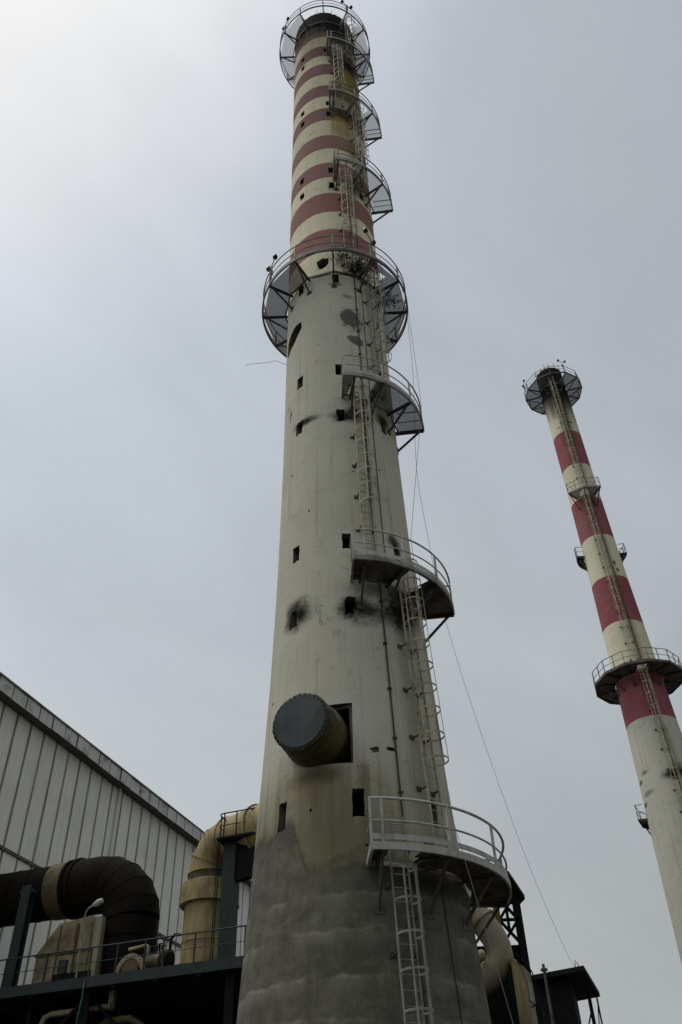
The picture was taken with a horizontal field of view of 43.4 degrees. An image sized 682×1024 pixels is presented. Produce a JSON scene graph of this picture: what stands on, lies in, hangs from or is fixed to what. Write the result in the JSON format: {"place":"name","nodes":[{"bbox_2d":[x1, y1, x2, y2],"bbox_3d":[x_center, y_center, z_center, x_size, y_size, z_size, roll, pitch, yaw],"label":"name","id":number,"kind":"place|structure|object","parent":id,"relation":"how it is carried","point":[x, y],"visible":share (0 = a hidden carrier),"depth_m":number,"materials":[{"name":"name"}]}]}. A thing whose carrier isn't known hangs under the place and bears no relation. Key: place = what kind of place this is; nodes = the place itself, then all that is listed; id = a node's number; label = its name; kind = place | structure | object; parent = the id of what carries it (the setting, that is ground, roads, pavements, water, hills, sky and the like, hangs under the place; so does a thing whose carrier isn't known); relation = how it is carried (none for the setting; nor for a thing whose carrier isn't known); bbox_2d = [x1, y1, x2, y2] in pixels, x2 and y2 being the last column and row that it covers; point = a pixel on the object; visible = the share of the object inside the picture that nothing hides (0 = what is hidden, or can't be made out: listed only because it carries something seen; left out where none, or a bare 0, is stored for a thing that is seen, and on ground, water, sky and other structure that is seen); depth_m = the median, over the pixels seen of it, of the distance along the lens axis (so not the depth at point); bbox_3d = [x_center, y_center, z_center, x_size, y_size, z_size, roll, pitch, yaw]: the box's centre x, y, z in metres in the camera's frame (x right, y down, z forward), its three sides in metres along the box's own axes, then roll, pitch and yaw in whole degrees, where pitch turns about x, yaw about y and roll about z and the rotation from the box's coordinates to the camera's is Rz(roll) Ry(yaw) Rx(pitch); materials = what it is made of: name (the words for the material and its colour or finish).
{"place":"outdoors","nodes":[
{"label":"outdoors","id":0,"kind":"place"},
{"bbox_2d":[56,959,68,979],"bbox_3d":[-10.811,17.873,33.298,0.350,0.770,0.314,-15,-43,14],"label":"junction box","id":1,"kind":"object","parent":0,"point":[61,971],"visible":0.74,"depth_m":33.25,"materials":[{"name":"grey metal"}]},
{"bbox_2d":[0,672,251,986],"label":"warehouse","id":2,"kind":"structure","parent":0,"point":[68,793],"depth_m":48.21,"materials":[{"name":"grey metal"}]},
{"bbox_2d":[0,0,681,1023],"label":"sky","id":3,"kind":"structure","parent":0,"point":[528,154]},
{"bbox_2d":[466,871,538,1023],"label":"plant tower","id":4,"kind":"structure","parent":0,"point":[498,1008],"depth_m":28.55,"materials":[{"name":"metal"}]},
{"label":"ground","id":5,"kind":"structure","parent":0,"visible":0},
{"bbox_2d":[0,925,246,1023],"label":"elevated deck","id":6,"kind":"structure","parent":5,"relation":"on","point":[203,992],"depth_m":33.21,"materials":[{"name":"teal metal"}]},
{"bbox_2d":[2,884,36,987],"bbox_3d":[-13.527,18.054,36.074,0.650,4.340,0.550,-15,-43,14],"label":"duct support","id":7,"kind":"object","parent":6,"relation":"on","point":[28,893],"visible":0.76,"depth_m":36.07,"materials":[{"name":"teal metal"}]},
{"bbox_2d":[31,915,105,983],"bbox_3d":[-10.965,18.137,35.033,3.040,2.650,1.600,-15,-43,14],"label":"hopper","id":8,"kind":"object","parent":6,"relation":"on","point":[65,936],"visible":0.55,"depth_m":34.81,"materials":[{"name":"metal"}]},
{"bbox_2d":[39,990,116,1023],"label":"pipe run","id":9,"kind":"object","parent":6,"relation":"hanging from","point":[110,1005],"visible":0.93,"depth_m":32.61,"materials":[{"name":"beige metal"}]},
{"bbox_2d":[0,856,159,974],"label":"duct","id":10,"kind":"object","parent":6,"relation":"on","point":[122,888],"visible":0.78,"depth_m":36.75,"materials":[{"name":"black metal"}]},
{"bbox_2d":[76,979,84,1023],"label":"hose","id":11,"kind":"object","parent":6,"relation":"hanging from","point":[80,1001],"visible":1,"depth_m":31.93,"materials":[{"name":"rubber"}]},
{"bbox_2d":[75,898,103,977],"bbox_3d":[-9.940,16.824,33.789,0.782,2.941,0.260,-15,-43,14],"label":"lamp post","id":12,"kind":"object","parent":6,"relation":"on","point":[98,902],"visible":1,"depth_m":34.27,"materials":[{"name":"grey metal"}]},
{"bbox_2d":[90,916,105,975],"bbox_3d":[-9.774,17.500,34.206,0.460,2.465,0.360,-15,-43,14],"label":"white post","id":13,"kind":"object","parent":6,"relation":"on","point":[98,934],"visible":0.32,"depth_m":34.30,"materials":[{"name":"metal"}]},
{"bbox_2d":[99,992,144,1023],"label":"pipe run","id":14,"kind":"object","parent":6,"relation":"hanging from","point":[122,1019],"visible":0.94,"depth_m":32.13,"materials":[{"name":"metal"}]},
{"bbox_2d":[116,953,145,971],"bbox_3d":[-8.085,17.478,33.030,1.319,0.828,0.220,-15,-43,14],"label":"belt guard","id":15,"kind":"object","parent":6,"relation":"on","point":[130,963],"visible":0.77,"depth_m":32.99,"materials":[{"name":"beige metal"}]},
{"bbox_2d":[128,933,180,967],"bbox_3d":[-7.269,17.245,33.240,2.264,1.422,0.818,-15,-43,14],"label":"pump","id":16,"kind":"object","parent":6,"relation":"on","point":[153,960],"visible":0.64,"depth_m":32.93,"materials":[{"name":"metal"}]},
{"bbox_2d":[150,944,165,953],"bbox_3d":[-7.284,17.719,33.651,0.720,1.230,0.220,-15,-43,14],"label":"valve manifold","id":17,"kind":"object","parent":6,"relation":"on","point":[152,947],"visible":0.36,"depth_m":33.97,"materials":[{"name":"metal"}]},
{"bbox_2d":[179,804,258,963],"bbox_3d":[-2.683,14.288,33.698,9.869,6.160,2.441,-32,-50,29],"label":"duct","id":18,"kind":"object","parent":6,"relation":"on","point":[197,897],"visible":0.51,"depth_m":34.66,"materials":[{"name":"beige metal"}]},
{"bbox_2d":[210,807,255,959],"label":"service platform","id":19,"kind":"structure","parent":6,"relation":"on","point":[238,859],"depth_m":33.92,"materials":[{"name":"teal metal"}]},
{"bbox_2d":[236,0,511,1023],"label":"chimney","id":20,"kind":"object","parent":5,"relation":"on","point":[362,902],"visible":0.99,"depth_m":24.01,"materials":[{"name":"concrete"}]},
{"bbox_2d":[328,246,351,263],"bbox_3d":[0.036,-11.153,37.590,1.021,1.027,0.904,12,-43,-15],"label":"shrub","id":21,"kind":"object","parent":20,"relation":"on","point":[342,255],"visible":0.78,"depth_m":37.55,"materials":[{"name":"green plant"}]},
{"bbox_2d":[337,245,380,280],"bbox_3d":[0.805,-10.663,37.500,1.963,1.512,1.615,-2,-42,0],"label":"shrub","id":22,"kind":"object","parent":20,"relation":"on","point":[356,266],"visible":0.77,"depth_m":37.29,"materials":[{"name":"green plant"}]},
{"bbox_2d":[408,311,513,1023],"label":"rope","id":23,"kind":"object","parent":20,"relation":"hanging from","point":[436,718],"visible":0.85,"depth_m":21.41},
{"bbox_2d":[407,317,572,963],"bbox_3d":[6.493,6.456,39.757,1.294,21.808,23.079,-14,-43,13],"label":"rope","id":24,"kind":"object","parent":20,"relation":"hanging from","point":[461,673],"visible":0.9,"depth_m":37.14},
{"bbox_2d":[509,956,543,1023],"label":"cabinet tank","id":25,"kind":"object","parent":5,"relation":"on","point":[525,997],"visible":1,"depth_m":26.06,"materials":[{"name":"beige metal"}]},
{"bbox_2d":[466,886,512,995],"bbox_3d":[4.290,13.761,27.669,2.309,3.774,1.483,-12,-42,10],"label":"pipe elbow","id":26,"kind":"object","parent":25,"relation":"attached to","point":[500,943],"visible":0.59,"depth_m":27.17,"materials":[{"name":"beige metal"}]},
{"bbox_2d":[532,962,602,1023],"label":"shed","id":27,"kind":"structure","parent":5,"relation":"on","point":[562,993],"depth_m":40.94,"materials":[{"name":"metal"}]},
{"bbox_2d":[522,359,681,963],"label":"chimney","id":28,"kind":"object","parent":5,"relation":"on","point":[642,678],"visible":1,"depth_m":63.07,"materials":[{"name":"concrete"}]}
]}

